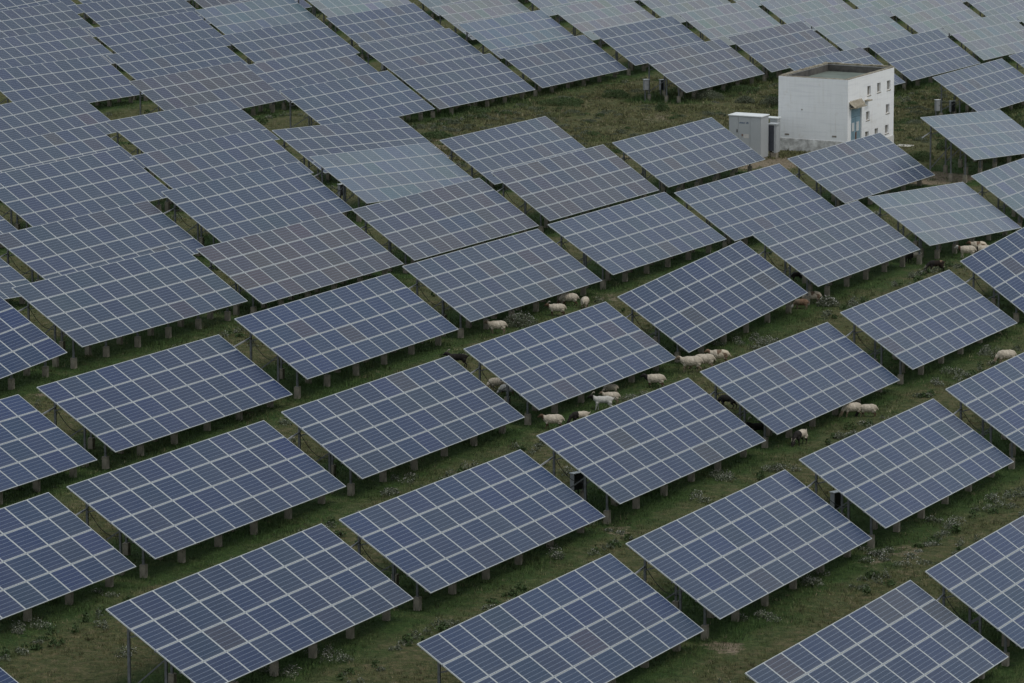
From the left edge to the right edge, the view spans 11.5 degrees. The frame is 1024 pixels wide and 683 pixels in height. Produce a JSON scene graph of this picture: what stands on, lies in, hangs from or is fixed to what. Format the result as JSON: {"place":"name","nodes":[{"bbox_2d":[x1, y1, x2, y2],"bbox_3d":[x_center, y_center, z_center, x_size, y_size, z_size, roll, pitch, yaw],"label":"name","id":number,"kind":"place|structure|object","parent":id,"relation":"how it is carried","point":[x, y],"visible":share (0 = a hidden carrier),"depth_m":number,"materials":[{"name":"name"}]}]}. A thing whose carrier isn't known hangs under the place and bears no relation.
{"place":"outdoors","nodes":[
{"label":"outdoors","id":0,"kind":"place"},
{"bbox_2d":[0,0,1023,682],"bbox_3d":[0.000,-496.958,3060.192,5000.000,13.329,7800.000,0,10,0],"label":"ground","id":1,"kind":"structure","parent":0,"point":[82,670],"depth_m":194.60,"materials":[{"name":"green plant"}]},
{"bbox_2d":[0,216,16,247],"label":"solar panel table","id":2,"kind":"object","parent":1,"relation":"on","point":[6,226],"visible":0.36,"depth_m":248.78,"materials":[{"name":"glass"}]},
{"bbox_2d":[0,258,29,303],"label":"solar panel table","id":3,"kind":"object","parent":1,"relation":"on","point":[10,277],"visible":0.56,"depth_m":229.19,"materials":[{"name":"glass"}]},
{"bbox_2d":[0,297,66,389],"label":"solar panel table","id":4,"kind":"object","parent":1,"relation":"on","point":[26,344],"visible":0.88,"depth_m":209.15,"materials":[{"name":"glass"}]},
{"bbox_2d":[0,0,83,13],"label":"solar panel table","id":5,"kind":"object","parent":1,"relation":"on","point":[14,4],"visible":0.2,"depth_m":380.41,"materials":[{"name":"glass"}]},
{"bbox_2d":[0,2,95,37],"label":"solar panel table","id":6,"kind":"object","parent":1,"relation":"on","point":[37,19],"visible":0.52,"depth_m":361.58,"materials":[{"name":"glass"}]},
{"bbox_2d":[0,394,96,503],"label":"solar panel table","id":7,"kind":"object","parent":1,"relation":"on","point":[36,445],"visible":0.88,"depth_m":188.55,"materials":[{"name":"glass"}]},
{"bbox_2d":[0,27,114,68],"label":"solar panel table","id":8,"kind":"object","parent":1,"relation":"on","point":[50,46],"visible":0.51,"depth_m":341.55,"materials":[{"name":"glass"}]},
{"bbox_2d":[0,90,116,142],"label":"solar panel table","id":9,"kind":"object","parent":1,"relation":"on","point":[47,114],"visible":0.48,"depth_m":297.91,"materials":[{"name":"glass"}]},
{"bbox_2d":[0,492,135,621],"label":"solar panel table","id":10,"kind":"object","parent":1,"relation":"on","point":[52,547],"visible":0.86,"depth_m":168.14,"materials":[{"name":"glass"}]},
{"bbox_2d":[0,55,142,105],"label":"solar panel table","id":11,"kind":"object","parent":1,"relation":"on","point":[96,79],"visible":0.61,"depth_m":322.45,"materials":[{"name":"glass"}]},
{"bbox_2d":[0,125,144,172],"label":"solar panel table","id":12,"kind":"object","parent":1,"relation":"on","point":[49,147],"visible":0.45,"depth_m":278.54,"materials":[{"name":"glass"}]},
{"bbox_2d":[0,148,168,229],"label":"solar panel table","id":13,"kind":"object","parent":1,"relation":"on","point":[41,194],"visible":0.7,"depth_m":257.87,"materials":[{"name":"glass"}]},
{"bbox_2d":[0,201,203,282],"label":"solar panel table","id":14,"kind":"object","parent":1,"relation":"on","point":[74,244],"visible":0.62,"depth_m":238.74,"materials":[{"name":"glass"}]},
{"bbox_2d":[12,246,247,368],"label":"solar panel table","id":15,"kind":"object","parent":1,"relation":"on","point":[89,307],"visible":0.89,"depth_m":218.93,"materials":[{"name":"glass"}]},
{"bbox_2d":[76,0,210,44],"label":"solar panel table","id":16,"kind":"object","parent":1,"relation":"on","point":[106,13],"visible":0.42,"depth_m":374.22,"materials":[{"name":"glass"}]},
{"bbox_2d":[87,11,230,70],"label":"solar panel table","id":17,"kind":"object","parent":1,"relation":"on","point":[156,31],"visible":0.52,"depth_m":356.58,"materials":[{"name":"glass"}]},
{"bbox_2d":[36,334,292,468],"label":"solar panel table","id":18,"kind":"object","parent":1,"relation":"on","point":[139,402],"visible":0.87,"depth_m":198.91,"materials":[{"name":"glass"}]},
{"bbox_2d":[106,37,248,100],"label":"solar panel table","id":19,"kind":"object","parent":1,"relation":"on","point":[168,59],"visible":0.52,"depth_m":337.01,"materials":[{"name":"glass"}]},
{"bbox_2d":[105,99,279,176],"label":"solar panel table","id":20,"kind":"object","parent":1,"relation":"on","point":[151,132],"visible":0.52,"depth_m":292.69,"materials":[{"name":"glass"}]},
{"bbox_2d":[67,420,345,577],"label":"solar panel table","id":21,"kind":"object","parent":1,"relation":"on","point":[179,500],"visible":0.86,"depth_m":179.24,"materials":[{"name":"glass"}]},
{"bbox_2d":[129,61,286,114],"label":"solar panel table","id":22,"kind":"object","parent":1,"relation":"on","point":[241,85],"visible":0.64,"depth_m":318.85,"materials":[{"name":"glass"}]},
{"bbox_2d":[133,129,312,211],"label":"solar panel table","id":23,"kind":"object","parent":1,"relation":"on","point":[212,159],"visible":0.55,"depth_m":273.89,"materials":[{"name":"glass"}]},
{"bbox_2d":[193,0,311,24],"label":"solar panel table","id":24,"kind":"object","parent":1,"relation":"on","point":[216,3],"visible":0.15,"depth_m":387.22,"materials":[{"name":"glass"}]},
{"bbox_2d":[161,162,352,255],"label":"solar panel table","id":25,"kind":"object","parent":1,"relation":"on","point":[221,210],"visible":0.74,"depth_m":254.51,"materials":[{"name":"glass"}]},
{"bbox_2d":[105,523,413,682],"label":"solar panel table","id":26,"kind":"object","parent":1,"relation":"on","point":[235,618],"visible":0.94,"depth_m":159.48,"materials":[{"name":"glass"}]},
{"bbox_2d":[195,0,327,50],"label":"solar panel table","id":27,"kind":"object","parent":1,"relation":"on","point":[241,17],"visible":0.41,"depth_m":372.00,"materials":[{"name":"glass"}]},
{"bbox_2d":[222,19,359,64],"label":"solar panel table","id":28,"kind":"object","parent":1,"relation":"on","point":[279,41],"visible":0.59,"depth_m":353.08,"materials":[{"name":"glass"}]},
{"bbox_2d":[196,212,402,314],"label":"solar panel table","id":29,"kind":"object","parent":1,"relation":"on","point":[289,262],"visible":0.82,"depth_m":235.20,"materials":[{"name":"glass"}]},
{"bbox_2d":[246,46,377,109],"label":"solar panel table","id":30,"kind":"object","parent":1,"relation":"on","point":[317,67],"visible":0.56,"depth_m":333.98,"materials":[{"name":"glass"}]},
{"bbox_2d":[234,273,458,398],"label":"solar panel table","id":31,"kind":"object","parent":1,"relation":"on","point":[308,339],"visible":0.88,"depth_m":215.19,"materials":[{"name":"glass"}]},
{"bbox_2d":[298,0,410,29],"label":"solar panel table","id":32,"kind":"object","parent":1,"relation":"on","point":[330,8],"visible":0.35,"depth_m":385.15,"materials":[{"name":"glass"}]},
{"bbox_2d":[280,70,434,127],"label":"solar panel table","id":33,"kind":"object","parent":1,"relation":"on","point":[381,95],"visible":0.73,"depth_m":314.70,"materials":[{"name":"glass"}]},
{"bbox_2d":[272,117,448,181],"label":"solar panel table","id":34,"kind":"object","parent":1,"relation":"on","point":[307,142],"visible":0.47,"depth_m":289.84,"materials":[{"name":"glass"}]},
{"bbox_2d":[326,3,444,59],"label":"solar panel table","id":35,"kind":"object","parent":1,"relation":"on","point":[375,25],"visible":0.65,"depth_m":368.87,"materials":[{"name":"glass"}]},
{"bbox_2d":[310,143,472,221],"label":"solar panel table","id":36,"kind":"object","parent":1,"relation":"on","point":[368,177],"visible":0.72,"depth_m":270.21,"materials":[{"name":"glass"}]},
{"bbox_2d":[281,356,524,495],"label":"solar panel table","id":37,"kind":"object","parent":1,"relation":"on","point":[381,426],"visible":0.89,"depth_m":195.45,"materials":[{"name":"glass"}]},
{"bbox_2d":[358,28,482,83],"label":"solar panel table","id":38,"kind":"object","parent":1,"relation":"on","point":[427,48],"visible":0.59,"depth_m":349.85,"materials":[{"name":"glass"}]},
{"bbox_2d":[420,130,455,139],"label":"shrub","id":39,"kind":"object","parent":1,"relation":"on","point":[435,134],"visible":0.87,"depth_m":310.60,"materials":[{"name":"green plant"}]},
{"bbox_2d":[352,178,538,273],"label":"solar panel table","id":40,"kind":"object","parent":1,"relation":"on","point":[416,227],"visible":0.87,"depth_m":251.42,"materials":[{"name":"glass"}]},
{"bbox_2d":[419,0,475,18],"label":"solar panel table","id":41,"kind":"object","parent":1,"relation":"on","point":[430,4],"visible":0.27,"depth_m":398.82,"materials":[{"name":"glass"}]},
{"bbox_2d":[392,53,534,117],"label":"solar panel table","id":42,"kind":"object","parent":1,"relation":"on","point":[457,83],"visible":0.86,"depth_m":330.44,"materials":[{"name":"glass"}]},
{"bbox_2d":[339,449,604,610],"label":"solar panel table","id":43,"kind":"object","parent":1,"relation":"on","point":[449,532],"visible":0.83,"depth_m":175.79,"materials":[{"name":"glass"}]},
{"bbox_2d":[432,0,530,40],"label":"solar panel table","id":44,"kind":"object","parent":1,"relation":"on","point":[455,15],"visible":0.46,"depth_m":384.29,"materials":[{"name":"glass"}]},
{"bbox_2d":[483,320,507,333],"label":"sheep","id":45,"kind":"object","parent":1,"relation":"on","point":[500,324],"visible":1,"depth_m":226.53},
{"bbox_2d":[402,229,601,337],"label":"solar panel table","id":46,"kind":"object","parent":1,"relation":"on","point":[492,279],"visible":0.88,"depth_m":231.56,"materials":[{"name":"glass"}]},
{"bbox_2d":[0,80,1023,682],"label":"wildflowers","id":47,"kind":"object","parent":1,"relation":"on","point":[808,580],"visible":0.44,"depth_m":187.81,"materials":[{"name":"plant"}]},
{"bbox_2d":[0,80,1023,682],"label":"leafy weeds","id":48,"kind":"object","parent":1,"relation":"on","point":[490,600],"visible":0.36,"depth_m":183.40,"materials":[{"name":"green plant"}]},
{"bbox_2d":[440,116,585,188],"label":"solar panel table","id":49,"kind":"object","parent":1,"relation":"on","point":[485,153],"visible":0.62,"depth_m":286.80,"materials":[{"name":"glass"}]},
{"bbox_2d":[458,10,573,64],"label":"solar panel table","id":50,"kind":"object","parent":1,"relation":"on","point":[496,35],"visible":0.68,"depth_m":365.49,"materials":[{"name":"glass"}]},
{"bbox_2d":[503,312,538,327],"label":"shrub","id":51,"kind":"object","parent":1,"relation":"on","point":[516,319],"visible":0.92,"depth_m":228.65,"materials":[{"name":"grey plant"}]},
{"bbox_2d":[538,414,564,428],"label":"sheep","id":52,"kind":"object","parent":1,"relation":"on","point":[558,419],"visible":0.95,"depth_m":204.43},
{"bbox_2d":[517,0,593,22],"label":"solar panel table","id":53,"kind":"object","parent":1,"relation":"on","point":[545,6],"visible":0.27,"depth_m":395.87,"materials":[{"name":"glass"}]},
{"bbox_2d":[417,554,703,682],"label":"solar panel table","id":54,"kind":"object","parent":1,"relation":"on","point":[608,618],"visible":0.97,"depth_m":158.23,"materials":[{"name":"glass"}]},
{"bbox_2d":[538,97,584,106],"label":"shrub","id":55,"kind":"object","parent":1,"relation":"on","point":[568,101],"visible":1,"depth_m":334.15,"materials":[{"name":"green plant"}]},
{"bbox_2d":[497,35,626,96],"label":"solar panel table","id":56,"kind":"object","parent":1,"relation":"on","point":[567,61],"visible":0.86,"depth_m":346.38,"materials":[{"name":"glass"}]},
{"bbox_2d":[464,302,675,424],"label":"solar panel table","id":57,"kind":"object","parent":1,"relation":"on","point":[553,363],"visible":0.92,"depth_m":211.69,"materials":[{"name":"glass"}]},
{"bbox_2d":[491,145,658,232],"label":"solar panel table","id":58,"kind":"object","parent":1,"relation":"on","point":[568,185],"visible":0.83,"depth_m":267.54,"materials":[{"name":"glass"}]},
{"bbox_2d":[569,471,582,494],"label":"combiner box","id":59,"kind":"object","parent":1,"relation":"on","point":[577,476],"visible":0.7,"depth_m":188.86,"materials":[{"name":"grey paint"}]},
{"bbox_2d":[587,391,614,409],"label":"goat","id":60,"kind":"object","parent":1,"relation":"on","point":[608,400],"visible":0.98,"depth_m":209.33},
{"bbox_2d":[551,0,656,46],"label":"solar panel table","id":61,"kind":"object","parent":1,"relation":"on","point":[587,18],"visible":0.66,"depth_m":380.95,"materials":[{"name":"glass"}]},
{"bbox_2d":[548,192,725,289],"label":"solar panel table","id":62,"kind":"object","parent":1,"relation":"on","point":[624,239],"visible":0.88,"depth_m":247.77,"materials":[{"name":"glass"}]},
{"bbox_2d":[592,16,703,74],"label":"solar panel table","id":63,"kind":"object","parent":1,"relation":"on","point":[631,43],"visible":0.73,"depth_m":361.75,"materials":[{"name":"glass"}]},
{"bbox_2d":[536,378,765,523],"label":"solar panel table","id":64,"kind":"object","parent":1,"relation":"on","point":[634,449],"visible":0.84,"depth_m":192.00,"materials":[{"name":"glass"}]},
{"bbox_2d":[640,373,665,386],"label":"sheep","id":65,"kind":"object","parent":1,"relation":"on","point":[655,378],"visible":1,"depth_m":215.11},
{"bbox_2d":[639,0,731,27],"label":"solar panel table","id":66,"kind":"object","parent":1,"relation":"on","point":[667,8],"visible":0.46,"depth_m":394.79,"materials":[{"name":"glass"}]},
{"bbox_2d":[612,117,764,196],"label":"solar panel table","id":67,"kind":"object","parent":1,"relation":"on","point":[697,151],"visible":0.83,"depth_m":283.83,"materials":[{"name":"glass"}]},
{"bbox_2d":[675,356,703,371],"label":"sheep","id":68,"kind":"object","parent":1,"relation":"on","point":[696,361],"visible":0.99,"depth_m":219.20},
{"bbox_2d":[640,39,764,102],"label":"solar panel table","id":69,"kind":"object","parent":1,"relation":"on","point":[696,68],"visible":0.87,"depth_m":342.70,"materials":[{"name":"glass"}]},
{"bbox_2d":[691,90,724,100],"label":"shrub","id":70,"kind":"object","parent":1,"relation":"on","point":[710,94],"visible":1,"depth_m":338.98,"materials":[{"name":"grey plant"}]},
{"bbox_2d":[618,240,807,362],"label":"solar panel table","id":71,"kind":"object","parent":1,"relation":"on","point":[699,304],"visible":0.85,"depth_m":228.10,"materials":[{"name":"glass"}]},
{"bbox_2d":[704,349,730,362],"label":"sheep","id":72,"kind":"object","parent":1,"relation":"on","point":[721,354],"visible":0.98,"depth_m":221.37},
{"bbox_2d":[412,83,1023,153],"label":"scrub","id":73,"kind":"object","parent":1,"relation":"on","point":[552,119],"visible":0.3,"depth_m":324.41,"materials":[{"name":"green plant"}]},
{"bbox_2d":[415,79,1023,153],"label":"bushes","id":74,"kind":"object","parent":1,"relation":"on","point":[592,133],"visible":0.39,"depth_m":327.41,"materials":[{"name":"green plant"}]},
{"bbox_2d":[679,0,780,49],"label":"solar panel table","id":75,"kind":"object","parent":1,"relation":"on","point":[723,22],"visible":0.69,"depth_m":378.09,"materials":[{"name":"glass"}]},
{"bbox_2d":[626,470,871,639],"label":"solar panel table","id":76,"kind":"object","parent":1,"relation":"on","point":[733,553],"visible":0.87,"depth_m":173.08,"materials":[{"name":"glass"}]},
{"bbox_2d":[728,112,769,158],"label":"electrical cabinet","id":77,"kind":"object","parent":1,"relation":"on","point":[750,130],"visible":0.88,"depth_m":298.31,"materials":[{"name":"white metal"}]},
{"bbox_2d":[674,164,834,248],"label":"solar panel table","id":78,"kind":"object","parent":1,"relation":"on","point":[743,207],"visible":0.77,"depth_m":263.98,"materials":[{"name":"glass"}]},
{"bbox_2d":[768,122,779,157],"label":"cooling unit","id":79,"kind":"object","parent":1,"relation":"on","point":[773,136],"visible":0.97,"depth_m":299.19,"materials":[{"name":"metal"}]},
{"bbox_2d":[727,21,839,80],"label":"solar panel table","id":80,"kind":"object","parent":1,"relation":"on","point":[775,49],"visible":0.77,"depth_m":358.74,"materials":[{"name":"glass"}]},
{"bbox_2d":[791,429,807,446],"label":"goat","id":81,"kind":"object","parent":1,"relation":"on","point":[799,434],"visible":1,"depth_m":202.66},
{"bbox_2d":[700,322,899,447],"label":"solar panel table","id":82,"kind":"object","parent":1,"relation":"on","point":[788,384],"visible":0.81,"depth_m":208.30,"materials":[{"name":"glass"}]},
{"bbox_2d":[760,0,853,34],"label":"solar panel table","id":83,"kind":"object","parent":1,"relation":"on","point":[788,11],"visible":0.46,"depth_m":392.72,"materials":[{"name":"glass"}]},
{"bbox_2d":[778,62,893,151],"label":"utility building","id":84,"kind":"structure","parent":1,"relation":"on","point":[824,105],"depth_m":302.49,"materials":[{"name":"paint"}]},
{"bbox_2d":[851,108,859,140],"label":"door","id":85,"kind":"structure","parent":84,"relation":"in","point":[855,113],"depth_m":302.29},
{"bbox_2d":[752,200,919,304],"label":"solar panel table","id":86,"kind":"object","parent":1,"relation":"on","point":[830,246],"visible":0.88,"depth_m":244.21,"materials":[{"name":"glass"}]},
{"bbox_2d":[786,47,905,90],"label":"solar panel table","id":87,"kind":"object","parent":1,"relation":"on","point":[859,55],"visible":0.21,"depth_m":343.76,"materials":[{"name":"glass"}]},
{"bbox_2d":[838,402,861,416],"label":"sheep","id":88,"kind":"object","parent":1,"relation":"on","point":[852,407],"visible":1,"depth_m":209.76},
{"bbox_2d":[803,6,911,51],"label":"solar panel table","id":89,"kind":"object","parent":1,"relation":"on","point":[862,28],"visible":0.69,"depth_m":375.13,"materials":[{"name":"glass"}]},
{"bbox_2d":[788,133,934,206],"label":"solar panel table","id":90,"kind":"object","parent":1,"relation":"on","point":[859,168],"visible":0.83,"depth_m":280.23,"materials":[{"name":"glass"}]},
{"bbox_2d":[745,580,1007,682],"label":"solar panel table","id":91,"kind":"object","parent":1,"relation":"on","point":[909,631],"visible":1,"depth_m":157.38,"materials":[{"name":"glass"}]},
{"bbox_2d":[844,0,922,19],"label":"solar panel table","id":92,"kind":"object","parent":1,"relation":"on","point":[884,6],"visible":0.34,"depth_m":407.28,"materials":[{"name":"glass"}]},
{"bbox_2d":[799,399,1013,548],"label":"solar panel table","id":93,"kind":"object","parent":1,"relation":"on","point":[894,471],"visible":0.88,"depth_m":189.12,"materials":[{"name":"glass"}]},
{"bbox_2d":[867,29,979,89],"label":"solar panel table","id":94,"kind":"object","parent":1,"relation":"on","point":[918,57],"visible":0.83,"depth_m":355.90,"materials":[{"name":"glass"}]},
{"bbox_2d":[840,270,1016,383],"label":"solar panel table","id":95,"kind":"object","parent":1,"relation":"on","point":[919,325],"visible":0.91,"depth_m":224.50,"materials":[{"name":"glass"}]},
{"bbox_2d":[889,0,981,39],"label":"solar panel table","id":96,"kind":"object","parent":1,"relation":"on","point":[924,16],"visible":0.59,"depth_m":390.73,"materials":[{"name":"glass"}]},
{"bbox_2d":[868,182,1020,264],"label":"solar panel table","id":97,"kind":"object","parent":1,"relation":"on","point":[954,213],"visible":0.89,"depth_m":260.37,"materials":[{"name":"glass"}]},
{"bbox_2d":[920,109,1023,182],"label":"solar panel table","id":98,"kind":"object","parent":1,"relation":"on","point":[981,135],"visible":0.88,"depth_m":295.00,"materials":[{"name":"glass"}]},
{"bbox_2d":[925,515,1023,666],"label":"solar panel table","id":99,"kind":"object","parent":1,"relation":"on","point":[983,578],"visible":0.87,"depth_m":166.70,"materials":[{"name":"glass"}]},
{"bbox_2d":[932,58,1023,114],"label":"solar panel table","id":100,"kind":"object","parent":1,"relation":"on","point":[998,84],"visible":0.83,"depth_m":336.24,"materials":[{"name":"glass"}]},
{"bbox_2d":[941,13,1023,68],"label":"solar panel table","id":101,"kind":"object","parent":1,"relation":"on","point":[989,38],"visible":0.78,"depth_m":371.39,"materials":[{"name":"glass"}]},
{"bbox_2d":[945,352,1023,468],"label":"solar panel table","id":102,"kind":"object","parent":1,"relation":"on","point":[993,396],"visible":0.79,"depth_m":201.16,"materials":[{"name":"glass"}]},
{"bbox_2d":[960,227,1023,322],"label":"solar panel table","id":103,"kind":"object","parent":1,"relation":"on","point":[998,266],"visible":0.81,"depth_m":236.37,"materials":[{"name":"glass"}]},
{"bbox_2d":[966,0,1023,22],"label":"solar panel table","id":104,"kind":"object","parent":1,"relation":"on","point":[1013,9],"visible":0.48,"depth_m":404.53,"materials":[{"name":"glass"}]},
{"bbox_2d":[971,158,1023,229],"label":"solar panel table","id":105,"kind":"object","parent":1,"relation":"on","point":[1004,183],"visible":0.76,"depth_m":272.31,"materials":[{"name":"glass"}]},
{"bbox_2d":[993,349,1016,362],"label":"sheep","id":106,"kind":"object","parent":1,"relation":"on","point":[1005,354],"visible":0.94,"depth_m":224.25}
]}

